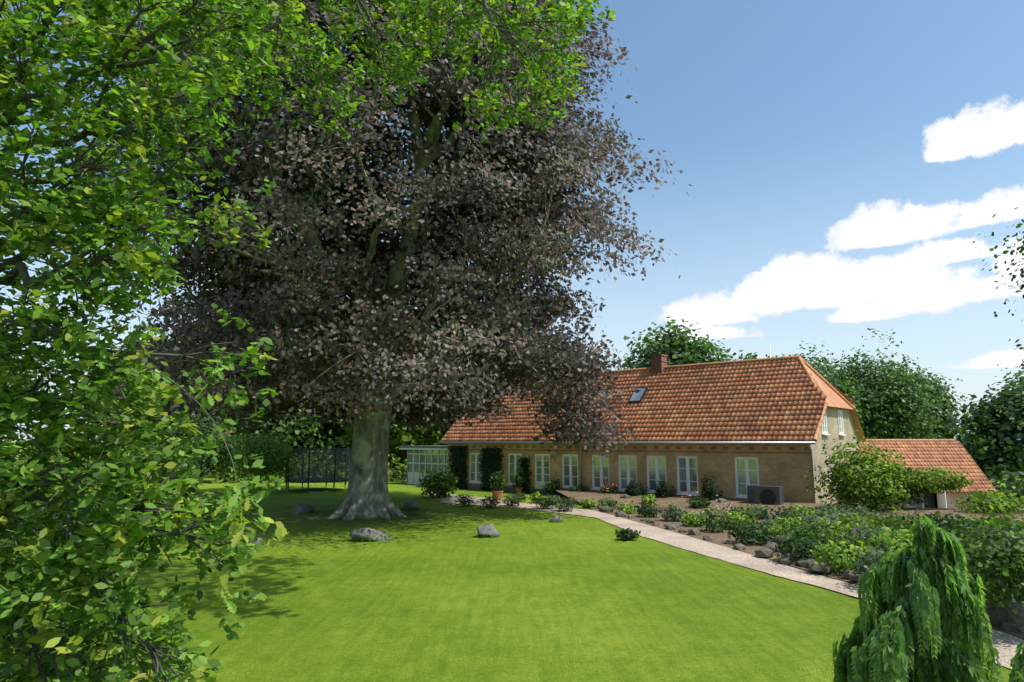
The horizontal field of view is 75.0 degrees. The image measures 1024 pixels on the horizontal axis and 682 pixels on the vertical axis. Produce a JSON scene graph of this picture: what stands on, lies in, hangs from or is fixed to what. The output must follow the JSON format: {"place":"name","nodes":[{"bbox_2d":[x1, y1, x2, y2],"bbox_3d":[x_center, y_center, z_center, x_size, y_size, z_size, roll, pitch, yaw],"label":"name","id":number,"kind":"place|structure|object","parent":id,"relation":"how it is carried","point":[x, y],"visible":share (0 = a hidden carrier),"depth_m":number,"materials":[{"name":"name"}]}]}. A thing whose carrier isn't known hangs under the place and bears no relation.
{"place":"outdoors","nodes":[
{"label":"outdoors","id":0,"kind":"place"},
{"bbox_2d":[440,494,520,507],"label":"garden path","id":1,"kind":"structure","parent":0,"point":[452,499],"depth_m":33.51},
{"bbox_2d":[491,490,503,499],"bbox_3d":[-0.748,7.975,34.422,0.636,0.500,0.636,0,-9,0],"label":"patio pot","id":2,"kind":"object","parent":1,"relation":"on","point":[499,493],"visible":0.86,"depth_m":34.22,"materials":[{"name":"ceramic"}]},
{"bbox_2d":[488,471,505,490],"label":"potted plant","id":3,"kind":"object","parent":2,"relation":"in","point":[495,485],"depth_m":34.39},
{"bbox_2d":[500,493,521,506],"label":"shrub","id":4,"kind":"object","parent":1,"relation":"on","point":[512,501],"visible":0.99,"depth_m":31.16,"materials":[{"name":"green plant"}]},
{"bbox_2d":[0,442,1023,681],"bbox_3d":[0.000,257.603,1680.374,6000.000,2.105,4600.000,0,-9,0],"label":"lawn","id":5,"kind":"structure","parent":0,"point":[434,590],"depth_m":12.37,"materials":[{"name":"green plant"}]},
{"bbox_2d":[0,332,52,442],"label":"tree","id":6,"kind":"object","parent":5,"relation":"on","point":[34,375],"visible":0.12,"depth_m":53.27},
{"bbox_2d":[1,343,54,441],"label":"tree","id":7,"kind":"object","parent":5,"relation":"on","point":[32,381],"visible":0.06,"depth_m":65.31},
{"bbox_2d":[0,450,188,494],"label":"hedge","id":8,"kind":"object","parent":5,"relation":"on","point":[51,473],"visible":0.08,"depth_m":42.07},
{"bbox_2d":[62,331,229,454],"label":"tree","id":9,"kind":"object","parent":5,"relation":"on","point":[87,408],"depth_m":58.69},
{"bbox_2d":[151,413,253,476],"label":"small garden tree","id":10,"kind":"object","parent":5,"relation":"on","point":[206,461],"depth_m":48.87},
{"bbox_2d":[0,423,406,478],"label":"tall hedge","id":11,"kind":"object","parent":5,"relation":"on","point":[205,475],"visible":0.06,"depth_m":53.25,"materials":[{"name":"green plant"}]},
{"bbox_2d":[1,430,406,478],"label":"hedge","id":12,"kind":"object","parent":5,"relation":"on","point":[341,441],"visible":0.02,"depth_m":56.43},
{"bbox_2d":[221,429,297,490],"bbox_3d":[-15.034,7.184,39.882,4.479,3.898,4.654,0,-9,0],"label":"fruit tree","id":13,"kind":"object","parent":5,"relation":"on","point":[268,462],"depth_m":39.34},
{"bbox_2d":[214,395,335,458],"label":"tree","id":14,"kind":"object","parent":5,"relation":"on","point":[294,430],"depth_m":56.63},
{"bbox_2d":[207,454,406,483],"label":"hedge","id":15,"kind":"object","parent":5,"relation":"on","point":[393,475],"visible":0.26,"depth_m":49.73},
{"bbox_2d":[0,0,615,681],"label":"oak","id":16,"kind":"object","parent":5,"relation":"on","point":[42,556],"depth_m":7.42,"materials":[{"name":"plant"}]},
{"bbox_2d":[144,366,239,582],"bbox_3d":[-2.329,0.928,4.765,1.302,1.589,0.012,-5,-10,32],"label":"oak drooping shoot","id":17,"kind":"object","parent":16,"relation":"attached to","point":[216,427],"visible":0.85,"depth_m":4.67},
{"bbox_2d":[188,359,266,613],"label":"oak shoot leaves","id":18,"kind":"object","parent":17,"relation":"attached to","point":[226,590],"visible":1,"depth_m":4.29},
{"bbox_2d":[284,448,351,492],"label":"trampoline","id":19,"kind":"object","parent":5,"relation":"on","point":[320,465],"visible":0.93,"depth_m":40.15,"materials":[{"name":"black metal"}]},
{"bbox_2d":[317,405,345,447],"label":"tree","id":20,"kind":"object","parent":5,"relation":"on","point":[328,421],"depth_m":60.70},
{"bbox_2d":[322,395,351,447],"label":"tree","id":21,"kind":"object","parent":5,"relation":"on","point":[339,432],"visible":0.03,"depth_m":60.56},
{"bbox_2d":[14,0,691,520],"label":"beech tree","id":22,"kind":"object","parent":5,"relation":"on","point":[330,392],"depth_m":22.91,"materials":[{"name":"plant"}]},
{"bbox_2d":[144,0,581,348],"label":"beech tree foliage","id":23,"kind":"object","parent":22,"relation":"attached to","point":[439,240],"visible":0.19,"depth_m":26.52,"materials":[{"name":"plant"}]},
{"bbox_2d":[169,499,562,545],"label":"boulders","id":24,"kind":"object","parent":5,"relation":"on","point":[486,530],"visible":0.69,"depth_m":21.19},
{"bbox_2d":[169,505,562,544],"bbox_3d":[-6.714,7.122,27.708,11.350,0.203,18.004,6,-10,-35],"label":"lawn grass fringe","id":25,"kind":"object","parent":5,"relation":"on","point":[369,540],"visible":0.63,"depth_m":25.93,"materials":[{"name":"green plant"}]},
{"bbox_2d":[336,387,452,476],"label":"tree","id":26,"kind":"object","parent":5,"relation":"on","point":[402,435],"depth_m":54.76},
{"bbox_2d":[399,445,447,485],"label":"greenhouse","id":27,"kind":"object","parent":5,"relation":"on","point":[420,459],"visible":0.56,"depth_m":47.08,"materials":[{"name":"white"}]},
{"bbox_2d":[418,464,458,497],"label":"bush","id":28,"kind":"object","parent":5,"relation":"on","point":[431,482],"depth_m":35.69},
{"bbox_2d":[455,492,474,506],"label":"shrub","id":29,"kind":"object","parent":5,"relation":"on","point":[465,499],"visible":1,"depth_m":31.12,"materials":[{"name":"green plant"}]},
{"bbox_2d":[408,371,536,445],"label":"tree","id":30,"kind":"object","parent":5,"relation":"on","point":[446,421],"depth_m":55.72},
{"bbox_2d":[480,494,502,507],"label":"shrub","id":31,"kind":"object","parent":5,"relation":"on","point":[494,502],"visible":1,"depth_m":30.32,"materials":[{"name":"green plant"}]},
{"bbox_2d":[527,492,540,502],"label":"shrub","id":32,"kind":"object","parent":5,"relation":"on","point":[533,497],"visible":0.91,"depth_m":32.88,"materials":[{"name":"green plant"}]},
{"bbox_2d":[615,527,640,540],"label":"shrub","id":33,"kind":"object","parent":5,"relation":"on","point":[627,534],"visible":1,"depth_m":20.55,"materials":[{"name":"green plant"}]},
{"bbox_2d":[447,406,860,503],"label":"house walls","id":34,"kind":"structure","parent":5,"relation":"on","point":[786,466],"depth_m":32.44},
{"bbox_2d":[445,446,531,492],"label":"climbing plants","id":35,"kind":"object","parent":34,"relation":"attached to","point":[490,457],"visible":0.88,"depth_m":41.56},
{"bbox_2d":[440,357,826,441],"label":"house roof","id":36,"kind":"structure","parent":34,"relation":"on","point":[743,396],"depth_m":34.69,"materials":[{"name":"tile"}]},
{"bbox_2d":[628,387,647,402],"bbox_3d":[7.142,3.065,37.826,0.800,0.891,0.905,-7,-11,40],"label":"skylight","id":37,"kind":"object","parent":36,"relation":"in","point":[636,397],"visible":1,"depth_m":37.71},
{"bbox_2d":[650,354,667,373],"bbox_3d":[8.630,1.486,39.102,0.760,1.330,0.760,-7,-11,40],"label":"house chimney","id":38,"kind":"object","parent":36,"relation":"on","point":[659,362],"visible":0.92,"depth_m":38.87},
{"bbox_2d":[515,355,855,441],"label":"house roof cappings","id":39,"kind":"object","parent":36,"relation":"on","point":[805,368],"visible":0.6,"depth_m":34.12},
{"bbox_2d":[440,410,846,502],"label":"windows","id":40,"kind":"structure","parent":34,"relation":"attached to","point":[746,471],"depth_m":34.85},
{"bbox_2d":[442,366,865,441],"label":"house roof deck","id":41,"kind":"structure","parent":34,"relation":"on","point":[833,399],"depth_m":33.81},
{"bbox_2d":[608,314,729,369],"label":"tree","id":42,"kind":"object","parent":5,"relation":"on","point":[681,343],"depth_m":64.98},
{"bbox_2d":[708,347,771,361],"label":"tree","id":43,"kind":"object","parent":5,"relation":"on","point":[751,356],"depth_m":66.47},
{"bbox_2d":[766,338,873,427],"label":"tree","id":44,"kind":"object","parent":5,"relation":"on","point":[842,386],"depth_m":94.03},
{"bbox_2d":[803,428,914,513],"bbox_3d":[13.813,5.236,26.523,4.318,3.614,2.960,0,-9,0],"label":"climber bush","id":45,"kind":"object","parent":5,"relation":"on","point":[849,482],"depth_m":26.03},
{"bbox_2d":[844,484,921,508],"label":"rendered garden wall","id":46,"kind":"structure","parent":5,"relation":"on","point":[916,505],"depth_m":26.99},
{"bbox_2d":[898,466,973,494],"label":"wall top shrub","id":47,"kind":"object","parent":46,"relation":"on","point":[930,477],"visible":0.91,"depth_m":26.36,"materials":[{"name":"green plant"}]},
{"bbox_2d":[813,325,955,438],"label":"tree","id":48,"kind":"object","parent":5,"relation":"on","point":[906,381],"depth_m":97.52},
{"bbox_2d":[844,370,944,438],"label":"tree","id":49,"kind":"object","parent":5,"relation":"on","point":[925,434],"depth_m":97.78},
{"bbox_2d":[832,509,1003,681],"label":"weeping conifer","id":50,"kind":"object","parent":5,"relation":"on","point":[942,608],"depth_m":5.51,"materials":[{"name":"plant"}]},
{"bbox_2d":[876,355,969,439],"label":"tree","id":51,"kind":"object","parent":5,"relation":"on","point":[946,399],"depth_m":112.68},
{"bbox_2d":[878,372,970,443],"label":"tree","id":52,"kind":"object","parent":5,"relation":"on","point":[952,433],"depth_m":110.21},
{"bbox_2d":[867,451,995,507],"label":"outbuilding walls","id":53,"kind":"structure","parent":5,"relation":"on","point":[940,500],"depth_m":43.94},
{"bbox_2d":[944,379,1023,479],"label":"tree","id":54,"kind":"object","parent":5,"relation":"on","point":[1002,417],"depth_m":58.44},
{"bbox_2d":[967,361,1023,423],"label":"tree","id":55,"kind":"object","parent":5,"relation":"on","point":[1020,373],"depth_m":98.82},
{"bbox_2d":[985,443,1023,506],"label":"hedge","id":56,"kind":"object","parent":5,"relation":"on","point":[1005,465],"visible":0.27,"depth_m":46.62,"materials":[{"name":"green plant"}]},
{"bbox_2d":[991,471,1023,507],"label":"yard hedge","id":57,"kind":"object","parent":5,"relation":"on","point":[1010,485],"visible":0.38,"depth_m":44.76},
{"bbox_2d":[1008,642,1023,681],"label":"weeping conifer","id":58,"kind":"object","parent":5,"relation":"on","point":[1017,665],"depth_m":4.98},
{"bbox_3d":[17.346,0.273,16.262,7.074,10.540,6.696,0,-9,0],"label":"tree trunk","id":59,"kind":"object","parent":5,"relation":"on","visible":0},
{"bbox_2d":[973,207,1023,364],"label":"tree leaves","id":60,"kind":"object","parent":59,"relation":"attached to","point":[1013,264],"visible":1,"depth_m":18.53,"materials":[{"name":"green plant"}]},
{"bbox_2d":[0,0,1023,441],"label":"sky","id":61,"kind":"structure","parent":0,"point":[844,162],"materials":[{"name":"blue"}]},
{"bbox_2d":[510,469,527,488],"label":"potted plant","id":62,"kind":"object","parent":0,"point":[519,479],"depth_m":39.00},
{"bbox_2d":[535,495,556,508],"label":"shrub","id":63,"kind":"object","parent":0,"point":[546,504],"visible":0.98,"depth_m":29.91,"materials":[{"name":"green plant"}]},
{"bbox_2d":[431,494,1023,668],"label":"garden path","id":64,"kind":"structure","parent":0,"point":[1005,645],"depth_m":17.31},
{"bbox_2d":[553,497,574,511],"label":"shrub","id":65,"kind":"object","parent":64,"relation":"on","point":[568,505],"visible":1,"depth_m":28.80,"materials":[{"name":"green plant"}]},
{"bbox_2d":[556,489,1023,638],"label":"garden bed soil","id":66,"kind":"structure","parent":0,"point":[722,537],"depth_m":26.49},
{"bbox_2d":[541,477,561,495],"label":"shrub","id":67,"kind":"object","parent":66,"relation":"on","point":[552,483],"visible":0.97,"depth_m":37.48,"materials":[{"name":"green plant"}]},
{"bbox_2d":[569,483,588,491],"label":"shrub","id":68,"kind":"object","parent":66,"relation":"on","point":[578,488],"visible":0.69,"depth_m":36.23,"materials":[{"name":"green plant"}]},
{"bbox_2d":[579,498,598,507],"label":"shrub","id":69,"kind":"object","parent":66,"relation":"on","point":[584,503],"visible":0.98,"depth_m":30.31,"materials":[{"name":"green plant"}]},
{"bbox_2d":[597,497,617,508],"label":"shrub","id":70,"kind":"object","parent":66,"relation":"on","point":[608,502],"visible":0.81,"depth_m":29.57,"materials":[{"name":"green plant"}]},
{"bbox_2d":[598,482,618,493],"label":"wall shrub","id":71,"kind":"object","parent":66,"relation":"on","point":[609,489],"visible":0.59,"depth_m":35.00,"materials":[{"name":"green plant"}]},
{"bbox_2d":[615,501,636,513],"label":"shrub","id":72,"kind":"object","parent":66,"relation":"on","point":[625,508],"visible":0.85,"depth_m":27.77,"materials":[{"name":"green plant"}]},
{"bbox_2d":[624,480,641,495],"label":"shrub","id":73,"kind":"object","parent":66,"relation":"on","point":[636,488],"visible":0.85,"depth_m":33.59,"materials":[{"name":"green plant"}]},
{"bbox_2d":[639,494,656,503],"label":"shrub","id":74,"kind":"object","parent":66,"relation":"on","point":[648,498],"visible":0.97,"depth_m":30.72,"materials":[{"name":"green plant"}]},
{"bbox_2d":[634,503,662,517],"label":"shrub","id":75,"kind":"object","parent":66,"relation":"on","point":[649,511],"visible":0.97,"depth_m":26.51,"materials":[{"name":"green plant"}]},
{"bbox_2d":[655,477,671,497],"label":"leafy shrub","id":76,"kind":"object","parent":66,"relation":"on","point":[659,492],"visible":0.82,"depth_m":32.53,"materials":[{"name":"green plant"}]},
{"bbox_2d":[656,503,689,521],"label":"shrub","id":77,"kind":"object","parent":66,"relation":"on","point":[672,510],"visible":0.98,"depth_m":25.12,"materials":[{"name":"green plant"}]},
{"bbox_2d":[680,511,705,526],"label":"shrub","id":78,"kind":"object","parent":66,"relation":"on","point":[692,521],"visible":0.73,"depth_m":23.64,"materials":[{"name":"green plant"}]},
{"bbox_2d":[686,496,711,508],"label":"shrub","id":79,"kind":"object","parent":66,"relation":"on","point":[703,502],"visible":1,"depth_m":28.85,"materials":[{"name":"green plant"}]},
{"bbox_2d":[700,469,717,500],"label":"shrub","id":80,"kind":"object","parent":66,"relation":"on","point":[713,489],"visible":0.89,"depth_m":31.02,"materials":[{"name":"green plant"}]},
{"bbox_2d":[696,506,737,532],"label":"shrub","id":81,"kind":"object","parent":66,"relation":"on","point":[715,521],"visible":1,"depth_m":22.09,"materials":[{"name":"green plant"}]},
{"bbox_2d":[720,511,755,530],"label":"shrub","id":82,"kind":"object","parent":66,"relation":"on","point":[738,517],"visible":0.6,"depth_m":22.70,"materials":[{"name":"green plant"}]},
{"bbox_2d":[722,503,761,522],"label":"shrub","id":83,"kind":"object","parent":66,"relation":"on","point":[749,512],"visible":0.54,"depth_m":24.33,"materials":[{"name":"green plant"}]},
{"bbox_2d":[727,517,772,545],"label":"shrub","id":84,"kind":"object","parent":66,"relation":"on","point":[757,536],"visible":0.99,"depth_m":19.30,"materials":[{"name":"green plant"}]},
{"bbox_2d":[748,503,771,518],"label":"shrub","id":85,"kind":"object","parent":66,"relation":"on","point":[758,508],"visible":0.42,"depth_m":25.66,"materials":[{"name":"green plant"}]},
{"bbox_2d":[747,485,783,504],"bbox_3d":[11.132,6.920,29.339,1.420,1.070,0.484,-7,-11,40],"label":"heat pump unit","id":86,"kind":"object","parent":66,"relation":"on","point":[768,495],"visible":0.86,"depth_m":29.13,"materials":[{"name":"grey"}]},
{"bbox_2d":[755,516,781,535],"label":"shrub","id":87,"kind":"object","parent":66,"relation":"on","point":[768,523],"visible":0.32,"depth_m":21.15,"materials":[{"name":"green plant"}]},
{"bbox_2d":[755,503,814,532],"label":"shrub","id":88,"kind":"object","parent":66,"relation":"on","point":[781,514],"visible":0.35,"depth_m":21.64,"materials":[{"name":"green plant"}]},
{"bbox_2d":[766,515,816,539],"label":"shrub","id":89,"kind":"object","parent":66,"relation":"on","point":[778,531],"visible":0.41,"depth_m":19.49,"materials":[{"name":"green plant"}]},
{"bbox_2d":[776,533,827,561],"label":"shrub","id":90,"kind":"object","parent":66,"relation":"on","point":[797,551],"visible":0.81,"depth_m":16.61,"materials":[{"name":"green plant"}]},
{"bbox_2d":[788,503,817,520],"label":"shrub","id":91,"kind":"object","parent":66,"relation":"on","point":[807,511],"visible":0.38,"depth_m":24.37,"materials":[{"name":"green plant"}]},
{"bbox_2d":[603,484,1012,599],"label":"bed flowers","id":92,"kind":"object","parent":66,"relation":"on","point":[738,521],"visible":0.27,"depth_m":25.75,"materials":[{"name":"pink plant"}]},
{"bbox_2d":[777,518,844,555],"bbox_3d":[8.007,5.236,17.754,1.726,1.028,1.653,-6,-10,35],"label":"shrub","id":93,"kind":"object","parent":66,"relation":"on","point":[813,531],"visible":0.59,"depth_m":17.59,"materials":[{"name":"green plant"}]},
{"bbox_2d":[599,494,1023,632],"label":"border stones","id":94,"kind":"object","parent":66,"relation":"on","point":[997,616],"visible":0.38,"depth_m":16.17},
{"bbox_2d":[782,502,853,538],"bbox_3d":[8.902,5.379,19.569,2.008,1.285,1.786,0,-9,0],"label":"shrub","id":95,"kind":"object","parent":66,"relation":"on","point":[835,515],"visible":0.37,"depth_m":19.33,"materials":[{"name":"green plant"}]},
{"bbox_2d":[809,503,848,528],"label":"shrub","id":96,"kind":"object","parent":66,"relation":"on","point":[828,512],"visible":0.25,"depth_m":22.16,"materials":[{"name":"green plant"}]},
{"bbox_2d":[804,518,871,550],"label":"shrub","id":97,"kind":"object","parent":66,"relation":"on","point":[846,527],"visible":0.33,"depth_m":17.91,"materials":[{"name":"green plant"}]},
{"bbox_2d":[809,536,875,573],"bbox_3d":[7.731,4.987,15.539,1.407,0.829,1.651,-8,-12,44],"label":"shrub","id":98,"kind":"object","parent":66,"relation":"on","point":[834,558],"visible":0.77,"depth_m":15.32,"materials":[{"name":"green plant"}]},
{"bbox_2d":[826,503,879,529],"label":"shrub","id":99,"kind":"object","parent":66,"relation":"on","point":[860,514],"visible":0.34,"depth_m":22.76,"materials":[{"name":"green plant"}]},
{"bbox_2d":[823,512,883,544],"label":"shrub","id":100,"kind":"object","parent":66,"relation":"on","point":[847,519],"visible":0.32,"depth_m":19.39,"materials":[{"name":"green plant"}]},
{"bbox_2d":[827,534,879,568],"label":"shrub","id":101,"kind":"object","parent":66,"relation":"on","point":[854,543],"visible":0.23,"depth_m":15.79,"materials":[{"name":"green plant"}]},
{"bbox_2d":[843,543,899,584],"bbox_3d":[7.840,4.684,13.900,1.503,0.965,1.493,0,-9,0],"label":"shrub","id":102,"kind":"object","parent":66,"relation":"on","point":[871,558],"visible":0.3,"depth_m":13.94,"materials":[{"name":"green plant"}]},
{"bbox_2d":[841,520,905,558],"bbox_3d":[9.136,5.079,16.787,1.700,1.071,1.440,0,-9,0],"label":"shrub","id":103,"kind":"object","parent":66,"relation":"on","point":[865,532],"visible":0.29,"depth_m":16.74,"materials":[{"name":"green plant"}]},
{"bbox_2d":[863,524,915,554],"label":"shrub","id":104,"kind":"object","parent":66,"relation":"on","point":[881,536],"visible":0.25,"depth_m":15.45,"materials":[{"name":"green plant"}]},
{"bbox_2d":[864,510,917,535],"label":"shrub","id":105,"kind":"object","parent":66,"relation":"on","point":[890,521],"visible":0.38,"depth_m":20.73,"materials":[{"name":"green plant"}]},
{"bbox_2d":[874,516,917,548],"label":"shrub","id":106,"kind":"object","parent":66,"relation":"on","point":[897,522],"visible":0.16,"depth_m":18.78,"materials":[{"name":"green plant"}]},
{"bbox_2d":[860,461,931,505],"bbox_3d":[15.591,5.856,27.316,3.174,1.871,2.238,0,-9,0],"label":"climber bush","id":107,"kind":"object","parent":66,"relation":"on","point":[917,499],"depth_m":26.69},
{"bbox_2d":[902,508,964,527],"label":"shrub","id":108,"kind":"object","parent":66,"relation":"on","point":[929,516],"visible":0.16,"depth_m":20.21,"materials":[{"name":"green plant"}]},
{"bbox_2d":[933,514,986,530],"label":"shrub","id":109,"kind":"object","parent":66,"relation":"on","point":[957,522],"visible":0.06,"depth_m":18.38,"materials":[{"name":"green plant"}]},
{"bbox_2d":[908,505,1023,622],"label":"shrub","id":110,"kind":"object","parent":66,"relation":"on","point":[1007,567],"depth_m":10.36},
{"bbox_2d":[951,487,1023,514],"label":"wall top shrub","id":111,"kind":"object","parent":66,"relation":"on","point":[1006,505],"visible":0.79,"depth_m":25.31,"materials":[{"name":"green plant"}]},
{"bbox_2d":[962,510,1023,535],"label":"shrub","id":112,"kind":"object","parent":66,"relation":"on","point":[1001,517],"visible":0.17,"depth_m":19.46,"materials":[{"name":"green plant"}]},
{"bbox_2d":[975,515,1022,543],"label":"shrub","id":113,"kind":"object","parent":66,"relation":"on","point":[1010,526],"visible":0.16,"depth_m":17.48,"materials":[{"name":"green plant"}]},
{"bbox_2d":[866,439,955,441],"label":"roof ridge","id":114,"kind":"structure","parent":0,"point":[911,440],"depth_m":47.43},
{"bbox_2d":[859,441,996,492],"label":"roof","id":115,"kind":"structure","parent":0,"point":[936,453],"depth_m":46.12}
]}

